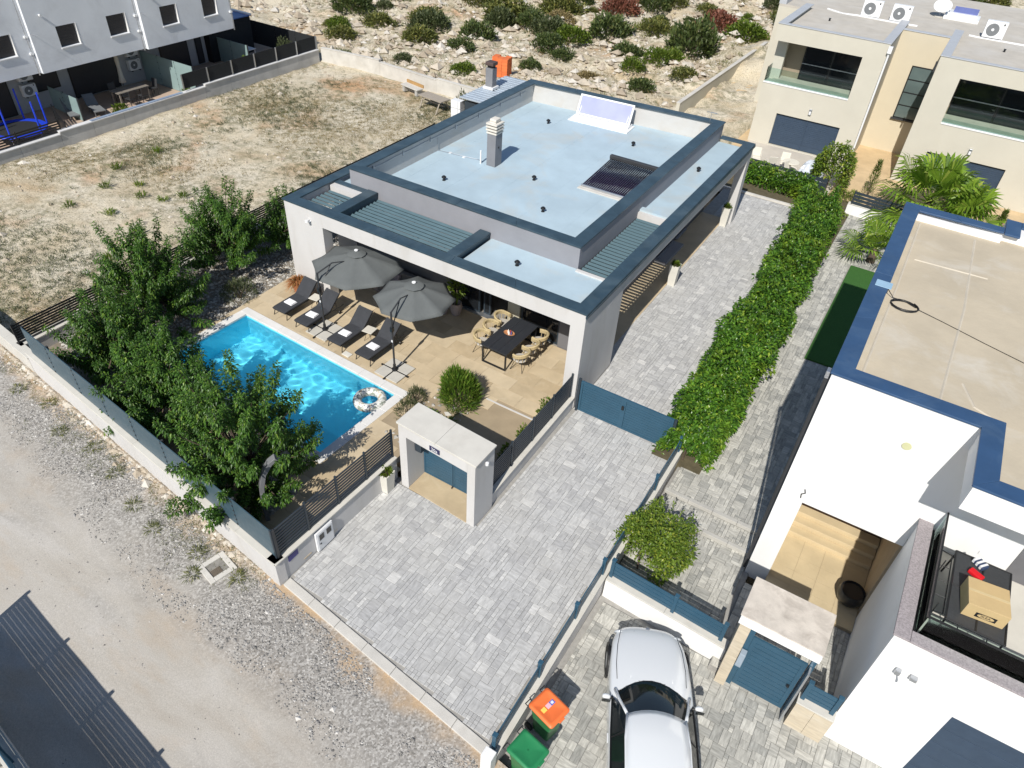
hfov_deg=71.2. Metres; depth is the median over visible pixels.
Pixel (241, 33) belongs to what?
garden annex
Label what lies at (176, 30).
row house
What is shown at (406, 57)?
scrub bush
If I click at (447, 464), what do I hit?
entrance portal
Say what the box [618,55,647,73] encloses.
scrub bush
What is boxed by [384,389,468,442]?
bed stones
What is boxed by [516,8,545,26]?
scrub bush
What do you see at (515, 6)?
scrub bush
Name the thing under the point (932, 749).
door panel
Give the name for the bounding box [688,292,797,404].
laurel hedge
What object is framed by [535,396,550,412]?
shrub
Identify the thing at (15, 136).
slat fence
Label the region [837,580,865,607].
round planter
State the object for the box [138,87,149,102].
patio chair
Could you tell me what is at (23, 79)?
air conditioner
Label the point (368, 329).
side table
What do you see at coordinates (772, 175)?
corner hedge
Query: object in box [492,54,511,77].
brick pallet
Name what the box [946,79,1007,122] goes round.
window frame
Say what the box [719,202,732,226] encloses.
planter
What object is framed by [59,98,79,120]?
garden lounger
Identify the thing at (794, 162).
round patio table
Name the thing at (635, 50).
scrub bush
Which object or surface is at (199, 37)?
ground window
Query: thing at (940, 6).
satellite dish
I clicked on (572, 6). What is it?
scrub bush
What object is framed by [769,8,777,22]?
scrub bush
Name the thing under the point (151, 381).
garden tree
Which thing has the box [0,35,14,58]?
window
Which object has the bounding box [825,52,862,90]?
window frame
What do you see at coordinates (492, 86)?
grill shed
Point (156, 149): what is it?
weed clump
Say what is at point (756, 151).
patio chair
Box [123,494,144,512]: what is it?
roadside weed
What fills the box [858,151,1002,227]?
fan palm
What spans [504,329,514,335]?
fruit bowl
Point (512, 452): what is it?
slat fence
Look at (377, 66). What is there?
back wall
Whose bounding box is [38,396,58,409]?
roadside weed
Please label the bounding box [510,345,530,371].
rattan chair
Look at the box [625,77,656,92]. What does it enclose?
scrub bush
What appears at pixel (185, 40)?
ground window
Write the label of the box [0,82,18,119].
ground window
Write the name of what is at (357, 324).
sun lounger
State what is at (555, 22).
scrub bush
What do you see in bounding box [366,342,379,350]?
towel
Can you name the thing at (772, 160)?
patio chair
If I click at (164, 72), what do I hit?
privacy screen
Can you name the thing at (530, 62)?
scrub bush
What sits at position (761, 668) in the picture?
gate canopy
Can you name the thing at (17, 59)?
row house
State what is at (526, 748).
wheelie bin
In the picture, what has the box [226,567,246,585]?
roadside weed
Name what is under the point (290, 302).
towel
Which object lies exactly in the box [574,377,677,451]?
driveway gate
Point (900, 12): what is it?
air conditioner
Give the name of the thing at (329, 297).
sun lounger
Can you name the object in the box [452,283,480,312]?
window frame
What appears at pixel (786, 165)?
patio chair
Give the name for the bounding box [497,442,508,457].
shrub
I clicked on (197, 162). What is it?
dry grass
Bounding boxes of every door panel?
[903,762,917,767]
[909,751,949,767]
[919,740,982,767]
[930,728,1018,767]
[942,717,1023,767]
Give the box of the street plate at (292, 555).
[288,548,297,561]
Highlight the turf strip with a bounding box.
[804,265,874,367]
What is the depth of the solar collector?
28.74 m
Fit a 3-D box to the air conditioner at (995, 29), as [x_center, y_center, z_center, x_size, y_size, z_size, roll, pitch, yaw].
[26.338,-19.304,39.017,1.035,0.888,0.449,22,44,20]
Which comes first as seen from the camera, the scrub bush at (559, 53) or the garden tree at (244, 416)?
the garden tree at (244, 416)
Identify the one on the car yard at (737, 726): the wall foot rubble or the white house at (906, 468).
the white house at (906, 468)
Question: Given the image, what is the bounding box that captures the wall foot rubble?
[0,346,271,580]
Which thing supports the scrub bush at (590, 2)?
on the ground at (730, 106)
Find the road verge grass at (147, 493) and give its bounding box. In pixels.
[0,355,263,593]
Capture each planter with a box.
[282,274,306,291]
[378,464,394,493]
[667,260,681,286]
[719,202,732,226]
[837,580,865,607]
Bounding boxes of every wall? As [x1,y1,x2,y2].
[0,49,319,165]
[0,324,34,371]
[0,726,29,767]
[17,197,331,347]
[25,350,287,585]
[268,456,397,584]
[321,47,477,100]
[480,449,682,767]
[492,397,573,503]
[602,575,729,659]
[675,41,768,111]
[783,692,836,742]
[845,201,895,226]
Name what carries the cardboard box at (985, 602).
on the balcony table at (963, 563)
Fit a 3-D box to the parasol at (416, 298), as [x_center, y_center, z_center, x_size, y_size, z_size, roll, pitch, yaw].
[-3.484,-2.154,24.195,2.734,2.732,3.427,24,44,22]
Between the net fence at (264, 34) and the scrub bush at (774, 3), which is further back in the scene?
the scrub bush at (774, 3)
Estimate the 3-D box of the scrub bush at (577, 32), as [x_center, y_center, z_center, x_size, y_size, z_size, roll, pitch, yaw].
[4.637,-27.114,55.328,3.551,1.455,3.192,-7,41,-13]
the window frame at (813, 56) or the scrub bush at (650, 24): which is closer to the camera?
the window frame at (813, 56)
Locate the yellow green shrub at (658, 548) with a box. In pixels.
[611,495,702,586]
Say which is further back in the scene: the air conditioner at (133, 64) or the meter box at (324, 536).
the air conditioner at (133, 64)
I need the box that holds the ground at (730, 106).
[0,0,1023,585]
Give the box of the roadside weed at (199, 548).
[186,543,208,559]
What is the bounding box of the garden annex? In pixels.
[204,8,254,62]
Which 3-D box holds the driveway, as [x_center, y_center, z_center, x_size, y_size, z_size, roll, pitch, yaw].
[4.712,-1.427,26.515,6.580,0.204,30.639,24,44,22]
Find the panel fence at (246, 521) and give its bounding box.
[20,326,280,557]
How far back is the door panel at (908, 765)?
15.19 m
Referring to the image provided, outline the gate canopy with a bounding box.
[714,577,836,720]
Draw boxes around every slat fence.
[0,119,60,149]
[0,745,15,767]
[9,123,434,343]
[50,104,66,127]
[268,429,393,558]
[493,373,573,484]
[746,158,828,194]
[851,190,903,214]
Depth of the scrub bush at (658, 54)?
50.60 m
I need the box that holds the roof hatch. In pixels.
[943,6,980,23]
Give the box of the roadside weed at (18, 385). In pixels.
[10,382,29,394]
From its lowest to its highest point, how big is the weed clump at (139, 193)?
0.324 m
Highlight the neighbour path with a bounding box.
[619,215,891,623]
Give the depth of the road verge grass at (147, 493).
19.95 m
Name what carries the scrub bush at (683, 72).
on the ground at (730, 106)
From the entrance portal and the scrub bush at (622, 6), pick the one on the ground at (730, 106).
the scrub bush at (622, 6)
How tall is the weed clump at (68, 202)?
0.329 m
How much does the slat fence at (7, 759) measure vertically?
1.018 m
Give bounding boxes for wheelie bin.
[502,726,548,767]
[525,685,569,740]
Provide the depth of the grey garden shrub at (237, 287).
26.94 m
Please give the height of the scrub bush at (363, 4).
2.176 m
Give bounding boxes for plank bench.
[401,79,423,96]
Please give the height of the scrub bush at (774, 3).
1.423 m
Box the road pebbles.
[2,383,275,765]
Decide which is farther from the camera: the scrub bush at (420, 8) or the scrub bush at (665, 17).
the scrub bush at (665, 17)
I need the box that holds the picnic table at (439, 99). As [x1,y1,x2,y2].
[418,91,449,114]
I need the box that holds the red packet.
[967,567,984,579]
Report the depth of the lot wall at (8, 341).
23.74 m
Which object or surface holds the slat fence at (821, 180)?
on the back bed at (754, 189)
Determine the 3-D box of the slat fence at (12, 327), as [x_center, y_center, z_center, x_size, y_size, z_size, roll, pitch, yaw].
[-10.203,-7.657,30.957,0.050,0.778,22.900,24,44,22]
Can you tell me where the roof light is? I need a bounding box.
[568,94,634,133]
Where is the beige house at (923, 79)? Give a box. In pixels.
[747,0,1023,212]
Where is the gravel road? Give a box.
[0,344,506,767]
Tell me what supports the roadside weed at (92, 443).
on the gravel road
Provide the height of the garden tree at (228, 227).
3.800 m
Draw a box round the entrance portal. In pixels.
[396,402,496,527]
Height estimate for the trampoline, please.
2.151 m
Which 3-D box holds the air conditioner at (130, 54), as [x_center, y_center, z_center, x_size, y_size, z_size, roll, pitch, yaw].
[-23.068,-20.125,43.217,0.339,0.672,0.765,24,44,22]
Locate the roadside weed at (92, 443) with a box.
[82,440,103,452]
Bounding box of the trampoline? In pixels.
[0,88,50,144]
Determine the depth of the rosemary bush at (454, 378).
22.61 m
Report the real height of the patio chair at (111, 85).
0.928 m
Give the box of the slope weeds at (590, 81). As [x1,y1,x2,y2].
[317,0,763,102]
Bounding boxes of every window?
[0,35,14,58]
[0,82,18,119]
[27,71,60,92]
[56,23,78,46]
[67,57,121,97]
[105,13,127,34]
[158,40,191,65]
[161,4,177,24]
[193,37,204,63]
[892,66,932,121]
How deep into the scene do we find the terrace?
24.46 m
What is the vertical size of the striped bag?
0.103 m
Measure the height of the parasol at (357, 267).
2.732 m
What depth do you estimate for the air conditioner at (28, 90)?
39.19 m
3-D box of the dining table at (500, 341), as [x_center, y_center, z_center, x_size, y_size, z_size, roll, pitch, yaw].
[-0.080,-1.423,25.156,1.020,0.750,2.080,25,44,23]
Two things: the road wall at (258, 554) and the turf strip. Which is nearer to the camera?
the road wall at (258, 554)
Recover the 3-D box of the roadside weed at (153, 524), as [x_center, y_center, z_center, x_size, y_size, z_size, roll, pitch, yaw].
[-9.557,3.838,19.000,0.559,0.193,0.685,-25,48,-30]
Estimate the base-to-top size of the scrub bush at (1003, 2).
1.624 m
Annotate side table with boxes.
[308,293,321,307]
[362,325,376,340]
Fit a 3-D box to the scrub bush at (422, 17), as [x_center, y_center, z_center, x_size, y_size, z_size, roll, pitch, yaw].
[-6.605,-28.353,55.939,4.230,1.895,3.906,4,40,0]
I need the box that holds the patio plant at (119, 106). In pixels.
[110,103,128,112]
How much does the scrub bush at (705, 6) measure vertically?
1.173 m
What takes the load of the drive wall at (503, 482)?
on the driveway
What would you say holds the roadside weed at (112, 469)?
on the gravel road
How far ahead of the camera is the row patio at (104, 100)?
41.68 m
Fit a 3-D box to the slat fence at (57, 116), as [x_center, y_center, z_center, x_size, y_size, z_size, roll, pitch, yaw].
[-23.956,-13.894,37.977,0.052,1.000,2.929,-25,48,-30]
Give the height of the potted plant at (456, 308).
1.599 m
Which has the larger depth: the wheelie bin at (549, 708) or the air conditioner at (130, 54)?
the air conditioner at (130, 54)
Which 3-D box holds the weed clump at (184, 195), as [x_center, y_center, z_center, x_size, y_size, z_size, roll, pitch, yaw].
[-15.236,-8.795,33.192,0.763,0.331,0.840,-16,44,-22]
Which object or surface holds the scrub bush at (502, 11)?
on the ground at (730, 106)
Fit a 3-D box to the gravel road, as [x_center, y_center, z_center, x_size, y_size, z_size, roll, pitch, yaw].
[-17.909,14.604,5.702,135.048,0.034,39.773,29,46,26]
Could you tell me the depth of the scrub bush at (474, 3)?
62.08 m
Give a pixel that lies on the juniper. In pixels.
(849, 194)
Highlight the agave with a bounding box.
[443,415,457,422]
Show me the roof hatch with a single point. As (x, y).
(965, 14)
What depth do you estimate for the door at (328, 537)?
18.66 m
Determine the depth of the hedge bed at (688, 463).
22.15 m
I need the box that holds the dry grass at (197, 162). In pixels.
[0,63,450,333]
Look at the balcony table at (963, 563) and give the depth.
14.02 m
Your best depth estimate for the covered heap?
37.68 m
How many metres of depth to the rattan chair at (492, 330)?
25.52 m
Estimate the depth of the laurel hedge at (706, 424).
22.07 m
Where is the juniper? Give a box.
[841,189,860,202]
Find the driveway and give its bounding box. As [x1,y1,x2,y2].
[283,188,810,753]
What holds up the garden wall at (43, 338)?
on the ground at (730, 106)
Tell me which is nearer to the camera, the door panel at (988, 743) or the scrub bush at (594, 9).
the door panel at (988, 743)
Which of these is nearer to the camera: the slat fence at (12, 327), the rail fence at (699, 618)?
the rail fence at (699, 618)
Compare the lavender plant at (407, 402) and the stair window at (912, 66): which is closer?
the lavender plant at (407, 402)
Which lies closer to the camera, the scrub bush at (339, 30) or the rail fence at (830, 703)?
the rail fence at (830, 703)
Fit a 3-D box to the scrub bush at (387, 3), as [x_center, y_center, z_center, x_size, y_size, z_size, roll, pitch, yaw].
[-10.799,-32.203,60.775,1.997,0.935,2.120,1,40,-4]
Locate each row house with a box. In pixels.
[0,0,40,120]
[15,0,145,111]
[118,0,234,84]
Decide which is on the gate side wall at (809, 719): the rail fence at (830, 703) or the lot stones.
the rail fence at (830, 703)
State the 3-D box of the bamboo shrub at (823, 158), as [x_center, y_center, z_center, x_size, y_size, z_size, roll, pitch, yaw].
[16.655,-11.345,36.852,2.291,2.928,2.245,24,44,22]
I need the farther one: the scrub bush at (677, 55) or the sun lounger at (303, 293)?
the scrub bush at (677, 55)
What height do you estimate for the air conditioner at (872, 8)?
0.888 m
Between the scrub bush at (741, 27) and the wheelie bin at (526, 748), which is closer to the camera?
the wheelie bin at (526, 748)
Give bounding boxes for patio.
[0,43,320,148]
[748,140,842,194]
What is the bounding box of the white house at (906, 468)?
[742,202,1023,767]
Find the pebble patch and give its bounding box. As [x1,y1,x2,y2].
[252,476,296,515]
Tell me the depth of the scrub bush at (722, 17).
59.61 m
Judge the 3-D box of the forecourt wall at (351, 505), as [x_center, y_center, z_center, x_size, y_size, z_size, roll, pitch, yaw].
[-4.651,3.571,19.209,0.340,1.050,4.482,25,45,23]
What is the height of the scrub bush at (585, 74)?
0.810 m
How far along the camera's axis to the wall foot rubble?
20.77 m
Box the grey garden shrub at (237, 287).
[218,276,258,305]
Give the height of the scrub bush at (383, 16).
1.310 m
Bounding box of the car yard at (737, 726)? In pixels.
[500,593,881,767]
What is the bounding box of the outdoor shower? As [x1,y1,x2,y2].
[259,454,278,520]
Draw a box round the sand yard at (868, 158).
[696,82,1023,225]
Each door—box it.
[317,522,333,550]
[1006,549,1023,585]
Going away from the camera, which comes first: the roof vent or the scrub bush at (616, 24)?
the roof vent
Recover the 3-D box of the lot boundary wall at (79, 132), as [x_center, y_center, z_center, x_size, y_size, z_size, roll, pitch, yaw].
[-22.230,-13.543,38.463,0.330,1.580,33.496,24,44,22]
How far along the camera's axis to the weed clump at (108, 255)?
28.76 m
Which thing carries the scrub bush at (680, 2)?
on the ground at (730, 106)
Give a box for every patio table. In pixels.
[109,82,150,103]
[783,158,799,168]
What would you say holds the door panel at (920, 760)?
in the white house at (906, 468)
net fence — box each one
[180,36,316,89]
[250,20,317,48]
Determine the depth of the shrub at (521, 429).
21.85 m
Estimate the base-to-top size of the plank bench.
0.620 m
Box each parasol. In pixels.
[114,56,128,96]
[306,244,403,341]
[373,276,455,383]
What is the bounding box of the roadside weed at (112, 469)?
[106,465,125,478]
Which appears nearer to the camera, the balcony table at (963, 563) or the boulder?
the balcony table at (963, 563)
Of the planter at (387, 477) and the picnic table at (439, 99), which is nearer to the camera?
the planter at (387, 477)
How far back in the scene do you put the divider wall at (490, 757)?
16.71 m
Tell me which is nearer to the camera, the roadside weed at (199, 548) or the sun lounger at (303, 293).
the roadside weed at (199, 548)
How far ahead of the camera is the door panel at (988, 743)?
13.70 m
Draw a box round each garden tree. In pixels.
[42,281,165,387]
[82,214,213,345]
[88,315,218,439]
[152,349,323,534]
[172,174,280,270]
[253,183,295,249]
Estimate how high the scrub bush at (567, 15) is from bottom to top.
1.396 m
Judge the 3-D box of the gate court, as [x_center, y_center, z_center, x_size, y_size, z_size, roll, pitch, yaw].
[6.540,6.593,17.531,2.710,0.394,2.748,24,44,22]
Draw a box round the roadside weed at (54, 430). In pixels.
[50,422,66,436]
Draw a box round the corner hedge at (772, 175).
[744,159,818,198]
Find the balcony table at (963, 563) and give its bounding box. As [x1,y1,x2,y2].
[940,550,1011,648]
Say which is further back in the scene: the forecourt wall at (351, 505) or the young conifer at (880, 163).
the young conifer at (880, 163)
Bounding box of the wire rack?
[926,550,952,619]
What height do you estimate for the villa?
5.480 m
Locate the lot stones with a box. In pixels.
[0,65,430,316]
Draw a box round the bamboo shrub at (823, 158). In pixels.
[808,140,857,198]
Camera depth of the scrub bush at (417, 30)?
53.43 m
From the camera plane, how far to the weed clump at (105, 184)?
33.55 m
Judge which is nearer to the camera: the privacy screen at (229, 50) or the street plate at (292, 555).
the street plate at (292, 555)
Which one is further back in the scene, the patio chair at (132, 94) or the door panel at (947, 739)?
the patio chair at (132, 94)
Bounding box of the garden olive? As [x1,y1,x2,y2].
[276,35,291,45]
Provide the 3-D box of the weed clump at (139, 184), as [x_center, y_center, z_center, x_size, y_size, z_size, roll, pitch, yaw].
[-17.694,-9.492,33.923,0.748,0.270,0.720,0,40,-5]
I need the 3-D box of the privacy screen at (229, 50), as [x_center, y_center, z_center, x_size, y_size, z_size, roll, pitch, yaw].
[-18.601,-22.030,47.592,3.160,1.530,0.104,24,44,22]
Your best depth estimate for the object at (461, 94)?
42.16 m
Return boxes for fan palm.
[837,215,894,263]
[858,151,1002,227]
[922,178,1010,226]
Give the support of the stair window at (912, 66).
in the beige house at (923, 79)
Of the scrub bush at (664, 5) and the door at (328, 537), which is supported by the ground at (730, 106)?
the scrub bush at (664, 5)
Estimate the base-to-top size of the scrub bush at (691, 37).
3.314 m
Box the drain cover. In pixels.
[197,551,237,584]
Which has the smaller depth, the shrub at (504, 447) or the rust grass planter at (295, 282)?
the shrub at (504, 447)
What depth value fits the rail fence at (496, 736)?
16.81 m
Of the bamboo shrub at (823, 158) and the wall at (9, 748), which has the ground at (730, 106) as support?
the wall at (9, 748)
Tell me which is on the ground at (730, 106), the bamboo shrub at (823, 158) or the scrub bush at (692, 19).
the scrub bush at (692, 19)
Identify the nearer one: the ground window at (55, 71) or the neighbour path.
the neighbour path
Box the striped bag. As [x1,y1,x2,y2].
[972,557,988,570]
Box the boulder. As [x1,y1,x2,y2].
[682,61,693,67]
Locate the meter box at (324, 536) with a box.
[314,520,334,551]
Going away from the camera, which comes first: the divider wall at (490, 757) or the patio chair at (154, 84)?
the divider wall at (490, 757)
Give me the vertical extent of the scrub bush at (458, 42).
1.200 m
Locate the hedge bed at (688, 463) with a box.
[651,199,848,474]
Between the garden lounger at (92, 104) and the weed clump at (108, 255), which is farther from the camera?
the garden lounger at (92, 104)
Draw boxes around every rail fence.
[491,436,684,749]
[609,557,729,641]
[800,679,844,715]
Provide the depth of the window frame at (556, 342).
25.86 m
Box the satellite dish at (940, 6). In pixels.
[934,0,952,17]
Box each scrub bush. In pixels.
[322,23,359,39]
[326,14,352,27]
[329,0,379,14]
[358,9,399,29]
[375,0,395,9]
[392,51,417,65]
[400,22,438,45]
[401,7,452,33]
[406,5,443,23]
[445,35,477,53]
[449,60,476,76]
[458,18,498,40]
[464,0,493,7]
[481,0,536,25]
[483,5,517,28]
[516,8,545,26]
[518,5,538,20]
[518,56,542,72]
[523,13,568,40]
[529,31,566,52]
[538,0,592,15]
[545,8,577,24]
[546,47,576,62]
[551,22,592,45]
[576,70,599,79]
[581,0,595,5]
[586,9,636,42]
[587,7,598,13]
[598,0,643,16]
[609,39,645,56]
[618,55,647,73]
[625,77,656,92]
[633,14,674,37]
[636,0,673,12]
[643,45,673,67]
[652,14,669,20]
[663,11,723,59]
[667,0,689,8]
[668,65,697,81]
[669,46,687,61]
[683,16,695,21]
[694,7,739,32]
[695,2,720,14]
[722,17,769,43]
[741,12,754,20]
[762,0,779,9]
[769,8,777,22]
[981,0,1012,6]
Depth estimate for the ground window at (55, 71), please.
40.43 m
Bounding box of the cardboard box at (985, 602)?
[960,576,1011,628]
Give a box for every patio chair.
[107,82,122,100]
[125,89,137,105]
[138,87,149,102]
[148,77,158,96]
[751,147,761,159]
[765,157,778,164]
[779,152,791,165]
[784,160,796,171]
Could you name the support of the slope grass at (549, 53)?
on the ground at (730, 106)
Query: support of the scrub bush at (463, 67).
on the ground at (730, 106)
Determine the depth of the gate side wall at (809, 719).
15.65 m
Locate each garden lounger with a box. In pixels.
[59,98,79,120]
[81,93,106,117]
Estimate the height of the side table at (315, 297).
0.457 m
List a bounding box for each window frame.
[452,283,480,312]
[483,292,491,314]
[521,306,559,344]
[797,46,834,84]
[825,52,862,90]
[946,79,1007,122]
[991,88,1023,130]
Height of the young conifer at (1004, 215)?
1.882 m
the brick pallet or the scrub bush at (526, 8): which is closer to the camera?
the brick pallet
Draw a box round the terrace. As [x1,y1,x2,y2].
[101,274,566,558]
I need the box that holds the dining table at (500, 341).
[481,316,537,370]
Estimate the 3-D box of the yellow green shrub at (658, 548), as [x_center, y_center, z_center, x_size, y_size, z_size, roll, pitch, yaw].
[3.849,4.039,18.774,1.811,1.980,1.899,-22,47,-28]
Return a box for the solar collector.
[577,154,658,200]
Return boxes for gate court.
[707,583,849,711]
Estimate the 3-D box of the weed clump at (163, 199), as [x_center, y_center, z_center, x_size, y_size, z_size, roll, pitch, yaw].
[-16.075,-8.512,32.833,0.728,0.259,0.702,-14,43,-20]
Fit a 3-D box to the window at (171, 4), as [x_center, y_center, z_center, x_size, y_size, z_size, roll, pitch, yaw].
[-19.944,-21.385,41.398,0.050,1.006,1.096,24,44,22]
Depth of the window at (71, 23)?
37.78 m
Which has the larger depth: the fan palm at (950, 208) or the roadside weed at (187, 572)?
the fan palm at (950, 208)
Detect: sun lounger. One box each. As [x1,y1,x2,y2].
[272,276,321,315]
[294,287,343,333]
[327,305,375,352]
[355,317,403,366]
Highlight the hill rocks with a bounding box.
[230,0,775,106]
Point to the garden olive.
(280, 41)
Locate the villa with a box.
[282,79,755,407]
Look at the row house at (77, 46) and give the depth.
38.64 m
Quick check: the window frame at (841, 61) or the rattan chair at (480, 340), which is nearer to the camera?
the rattan chair at (480, 340)
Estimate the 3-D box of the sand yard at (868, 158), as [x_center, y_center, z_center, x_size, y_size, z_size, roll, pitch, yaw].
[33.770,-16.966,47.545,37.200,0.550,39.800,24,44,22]
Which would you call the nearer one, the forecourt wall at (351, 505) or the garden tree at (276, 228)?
the forecourt wall at (351, 505)
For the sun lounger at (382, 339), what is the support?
on the terrace
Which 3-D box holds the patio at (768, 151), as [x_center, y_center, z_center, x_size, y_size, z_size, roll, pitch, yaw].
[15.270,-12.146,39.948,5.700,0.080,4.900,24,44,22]
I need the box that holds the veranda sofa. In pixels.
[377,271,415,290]
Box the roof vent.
[514,260,519,266]
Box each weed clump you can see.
[60,200,75,207]
[95,180,115,188]
[101,207,115,214]
[101,251,117,262]
[106,161,124,169]
[132,181,145,186]
[134,190,150,198]
[151,145,163,152]
[153,195,168,202]
[176,190,189,198]
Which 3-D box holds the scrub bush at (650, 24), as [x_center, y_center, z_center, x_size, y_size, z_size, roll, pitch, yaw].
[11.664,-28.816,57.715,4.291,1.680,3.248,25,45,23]
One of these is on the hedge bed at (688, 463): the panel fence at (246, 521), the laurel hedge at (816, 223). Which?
the laurel hedge at (816, 223)
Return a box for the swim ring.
[353,387,386,412]
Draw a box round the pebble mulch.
[59,204,338,442]
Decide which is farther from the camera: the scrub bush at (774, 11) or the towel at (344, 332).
the scrub bush at (774, 11)
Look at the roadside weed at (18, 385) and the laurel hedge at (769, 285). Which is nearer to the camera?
the roadside weed at (18, 385)
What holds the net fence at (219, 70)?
on the lot boundary wall at (79, 132)
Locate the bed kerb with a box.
[719,185,793,207]
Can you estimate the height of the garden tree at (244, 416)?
4.730 m
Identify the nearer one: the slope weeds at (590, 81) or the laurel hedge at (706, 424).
the laurel hedge at (706, 424)
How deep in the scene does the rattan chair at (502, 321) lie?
25.97 m
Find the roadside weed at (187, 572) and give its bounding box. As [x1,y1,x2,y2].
[180,565,201,583]
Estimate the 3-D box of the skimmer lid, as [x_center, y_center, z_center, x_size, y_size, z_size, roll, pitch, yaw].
[-5.712,-1.030,24.787,0.320,0.030,0.220,26,45,24]
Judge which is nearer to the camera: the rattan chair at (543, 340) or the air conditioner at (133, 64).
the rattan chair at (543, 340)
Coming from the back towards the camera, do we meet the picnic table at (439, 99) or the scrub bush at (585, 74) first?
the scrub bush at (585, 74)
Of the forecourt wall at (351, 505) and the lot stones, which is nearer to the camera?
the forecourt wall at (351, 505)
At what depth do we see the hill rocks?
52.98 m
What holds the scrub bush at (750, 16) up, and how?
on the ground at (730, 106)
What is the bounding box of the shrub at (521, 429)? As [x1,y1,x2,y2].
[515,422,526,436]
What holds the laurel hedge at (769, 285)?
on the hedge bed at (688, 463)
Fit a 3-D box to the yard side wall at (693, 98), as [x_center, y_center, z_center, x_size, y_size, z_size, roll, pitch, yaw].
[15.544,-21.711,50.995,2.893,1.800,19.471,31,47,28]
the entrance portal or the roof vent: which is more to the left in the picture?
the entrance portal
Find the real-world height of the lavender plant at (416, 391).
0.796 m
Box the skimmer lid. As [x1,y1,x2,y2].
[342,351,352,357]
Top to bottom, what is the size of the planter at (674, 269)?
1.185 m
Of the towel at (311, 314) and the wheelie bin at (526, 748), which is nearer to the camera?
the wheelie bin at (526, 748)
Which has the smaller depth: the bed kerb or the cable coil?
the cable coil
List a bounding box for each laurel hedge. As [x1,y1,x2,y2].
[651,365,749,472]
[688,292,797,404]
[732,227,829,328]
[775,182,848,256]
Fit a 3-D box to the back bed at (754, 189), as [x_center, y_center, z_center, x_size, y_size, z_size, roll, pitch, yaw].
[13.208,-10.097,37.655,5.650,0.506,2.270,24,44,22]
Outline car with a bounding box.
[602,627,704,767]
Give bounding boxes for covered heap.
[798,160,827,187]
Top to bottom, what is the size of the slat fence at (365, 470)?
1.058 m
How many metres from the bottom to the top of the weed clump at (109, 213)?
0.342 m
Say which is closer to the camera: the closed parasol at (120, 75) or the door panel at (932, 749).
the door panel at (932, 749)
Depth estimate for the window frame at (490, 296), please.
26.74 m
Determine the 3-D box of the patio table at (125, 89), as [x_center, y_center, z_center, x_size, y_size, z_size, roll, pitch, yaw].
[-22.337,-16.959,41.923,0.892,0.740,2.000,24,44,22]
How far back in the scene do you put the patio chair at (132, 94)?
41.10 m
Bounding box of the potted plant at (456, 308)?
[446,278,468,315]
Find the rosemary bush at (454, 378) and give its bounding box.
[435,360,483,414]
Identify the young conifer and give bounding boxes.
[861,159,883,195]
[993,208,1010,226]
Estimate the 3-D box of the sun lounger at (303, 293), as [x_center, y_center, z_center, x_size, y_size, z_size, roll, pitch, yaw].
[-7.976,-3.234,26.571,0.726,0.857,1.860,25,44,23]
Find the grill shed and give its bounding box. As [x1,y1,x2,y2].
[451,60,525,116]
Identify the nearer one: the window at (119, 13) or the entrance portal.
the entrance portal
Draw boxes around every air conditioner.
[16,75,32,82]
[18,82,38,97]
[124,51,137,57]
[125,57,141,71]
[860,0,884,17]
[889,3,914,21]
[981,19,1009,39]
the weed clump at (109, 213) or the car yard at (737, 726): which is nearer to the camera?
the car yard at (737, 726)
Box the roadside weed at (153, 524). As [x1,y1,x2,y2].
[141,518,161,534]
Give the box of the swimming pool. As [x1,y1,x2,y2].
[158,307,408,463]
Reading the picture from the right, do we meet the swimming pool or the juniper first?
the juniper
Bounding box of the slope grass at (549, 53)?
[255,0,773,106]
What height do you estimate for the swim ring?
0.310 m
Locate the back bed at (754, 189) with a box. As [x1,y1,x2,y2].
[717,174,821,210]
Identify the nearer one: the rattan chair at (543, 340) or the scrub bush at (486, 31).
the rattan chair at (543, 340)
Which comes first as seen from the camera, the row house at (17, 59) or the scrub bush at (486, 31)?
the row house at (17, 59)
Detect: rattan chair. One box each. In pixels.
[473,328,491,350]
[482,318,499,335]
[494,310,510,326]
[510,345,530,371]
[523,337,539,358]
[532,329,549,355]
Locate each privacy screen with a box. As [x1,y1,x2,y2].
[47,85,84,120]
[139,50,196,91]
[217,37,248,61]
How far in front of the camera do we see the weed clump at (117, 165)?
35.16 m
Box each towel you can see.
[284,298,296,305]
[305,311,318,317]
[338,329,351,336]
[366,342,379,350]
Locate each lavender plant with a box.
[393,394,417,419]
[403,383,427,404]

